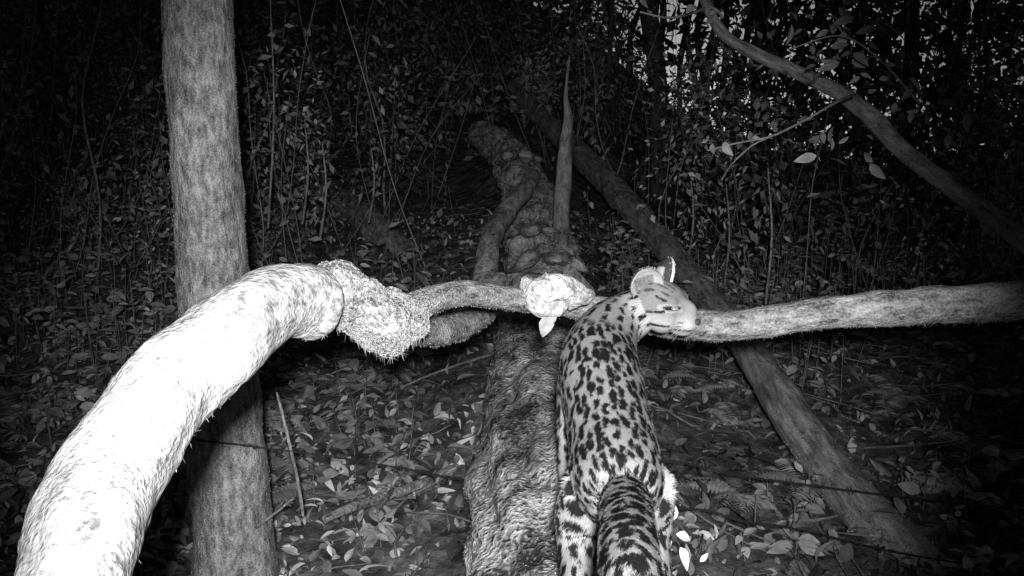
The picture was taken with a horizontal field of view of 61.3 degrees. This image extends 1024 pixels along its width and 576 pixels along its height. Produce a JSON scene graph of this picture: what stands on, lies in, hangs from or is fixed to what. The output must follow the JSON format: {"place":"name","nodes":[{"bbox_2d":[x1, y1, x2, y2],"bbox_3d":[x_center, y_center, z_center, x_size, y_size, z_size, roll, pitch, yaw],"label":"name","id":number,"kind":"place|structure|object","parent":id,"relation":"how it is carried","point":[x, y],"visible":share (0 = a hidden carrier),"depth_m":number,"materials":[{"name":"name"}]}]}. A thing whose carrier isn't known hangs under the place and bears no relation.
{"place":"outdoors","nodes":[
{"label":"outdoors","id":0,"kind":"place"},
{"bbox_2d":[0,0,1023,575],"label":"ground","id":1,"kind":"structure","parent":0,"point":[460,186],"depth_m":5.18,"materials":[{"name":"soil"}]},
{"bbox_2d":[160,0,279,575],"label":"tree","id":2,"kind":"object","parent":1,"relation":"on","point":[229,499],"visible":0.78,"depth_m":2.61,"materials":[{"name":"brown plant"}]},
{"bbox_2d":[255,392,304,528],"bbox_3d":[-0.698,0.519,2.600,0.149,0.410,0.065,0,8,0],"label":"upright stick","id":3,"kind":"object","parent":1,"relation":"on","point":[294,468],"visible":1,"depth_m":2.60,"materials":[{"name":"grey wood"}]},
{"bbox_2d":[314,182,423,258],"bbox_3d":[-1.240,-0.548,7.355,0.310,0.675,2.120,-4,9,-28],"label":"rotting log","id":4,"kind":"object","parent":1,"relation":"on","point":[402,242],"visible":0.64,"depth_m":7.04,"materials":[{"name":"grey wood"}]},
{"bbox_2d":[322,459,434,523],"bbox_3d":[-0.421,0.712,3.000,0.152,0.054,0.606,3,9,23],"label":"fallen stick","id":5,"kind":"object","parent":1,"relation":"on","point":[395,491],"visible":0.91,"depth_m":2.93,"materials":[{"name":"grey wood"}]},
{"bbox_2d":[0,0,1020,302],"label":"sapling leaves","id":6,"kind":"object","parent":1,"relation":"on","point":[332,168],"visible":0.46,"depth_m":6.16,"materials":[{"name":"grey plant"}]},
{"bbox_2d":[0,65,1022,337],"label":"leaf litter","id":7,"kind":"object","parent":1,"relation":"on","point":[602,277],"visible":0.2,"depth_m":8.36,"materials":[{"name":"plant"}]},
{"bbox_2d":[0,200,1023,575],"bbox_3d":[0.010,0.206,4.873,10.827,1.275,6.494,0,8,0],"label":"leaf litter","id":8,"kind":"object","parent":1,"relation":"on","point":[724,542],"visible":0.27,"depth_m":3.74,"materials":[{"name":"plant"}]},
{"bbox_2d":[0,0,1023,575],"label":"undergrowth stems","id":9,"kind":"object","parent":1,"relation":"on","point":[622,280],"visible":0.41,"depth_m":6.49,"materials":[{"name":"plant"}]},
{"bbox_2d":[0,0,1023,306],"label":"saplings","id":10,"kind":"object","parent":1,"relation":"on","point":[430,120],"visible":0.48,"depth_m":7.07,"materials":[{"name":"grey plant"}]},
{"bbox_2d":[0,249,1023,513],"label":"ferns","id":11,"kind":"object","parent":1,"relation":"on","point":[286,493],"visible":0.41,"depth_m":3.85,"materials":[{"name":"grey plant"}]},
{"bbox_2d":[0,0,1023,293],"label":"shrubs","id":12,"kind":"object","parent":1,"relation":"on","point":[156,172],"visible":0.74,"depth_m":8.26,"materials":[{"name":"grey plant"}]},
{"bbox_2d":[0,164,1023,574],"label":"undergrowth plants","id":13,"kind":"object","parent":1,"relation":"on","point":[808,542],"visible":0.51,"depth_m":4.29,"materials":[{"name":"grey plant"}]},
{"bbox_2d":[0,0,1023,247],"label":"forest","id":14,"kind":"object","parent":1,"relation":"on","point":[926,16],"visible":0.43,"depth_m":11.73,"materials":[{"name":"plant"}]},
{"bbox_2d":[32,0,1023,223],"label":"forest trees","id":15,"kind":"object","parent":1,"relation":"on","point":[657,188],"visible":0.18,"depth_m":13.60,"materials":[{"name":"black plant"}]},
{"bbox_2d":[462,120,597,575],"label":"fallen log","id":16,"kind":"object","parent":1,"relation":"on","point":[511,486],"visible":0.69,"depth_m":2.41,"materials":[{"name":"grey wood"}]},
{"bbox_2d":[472,165,541,326],"bbox_3d":[-0.020,-0.306,4.541,0.152,0.679,2.067,1,8,8],"label":"climbing root","id":17,"kind":"object","parent":16,"relation":"on","point":[501,218],"visible":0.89,"depth_m":4.19,"materials":[{"name":"grey wood"}]},
{"bbox_2d":[552,56,572,243],"bbox_3d":[0.294,-0.749,5.037,0.105,1.239,0.523,1,8,6],"label":"dead sapling","id":18,"kind":"object","parent":16,"relation":"attached to","point":[562,194],"visible":0.91,"depth_m":5.11,"materials":[{"name":"grey wood"}]},
{"bbox_2d":[554,257,703,575],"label":"ocelot","id":19,"kind":"object","parent":16,"relation":"on","point":[615,510],"visible":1,"depth_m":1.36,"materials":[{"name":"fur"}]},
{"bbox_2d":[191,438,1023,573],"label":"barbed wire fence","id":20,"kind":"object","parent":1,"relation":"on","point":[430,473],"visible":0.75,"depth_m":2.68,"materials":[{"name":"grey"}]},
{"bbox_2d":[671,507,707,569],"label":"pale fallen leaves","id":21,"kind":"object","parent":1,"relation":"on","point":[683,552],"visible":0.57,"depth_m":1.43,"materials":[{"name":"white plant"}]},
{"bbox_2d":[504,80,952,572],"bbox_3d":[0.719,-0.704,6.858,0.384,2.700,8.913,-1,8,-9],"label":"leaning trunk","id":22,"kind":"object","parent":1,"relation":"on","point":[810,442],"visible":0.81,"depth_m":3.67,"materials":[{"name":"grey wood"}]},
{"bbox_2d":[531,0,1023,169],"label":"distant foliage","id":23,"kind":"object","parent":1,"relation":"on","point":[1002,18],"visible":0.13,"depth_m":27.81,"materials":[{"name":"plant"}]},
{"bbox_2d":[0,197,1023,575],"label":"fallen branch","id":24,"kind":"object","parent":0,"point":[120,453],"depth_m":1.14,"materials":[{"name":"white wood"}]},
{"bbox_2d":[533,0,1023,158],"label":"sky","id":25,"kind":"structure","parent":0,"point":[676,39],"materials":[{"name":"black"}]},
{"bbox_2d":[639,0,1023,253],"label":"overhanging branch","id":26,"kind":"object","parent":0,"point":[889,137],"visible":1,"depth_m":3.12,"materials":[{"name":"grey plant"}]}
]}

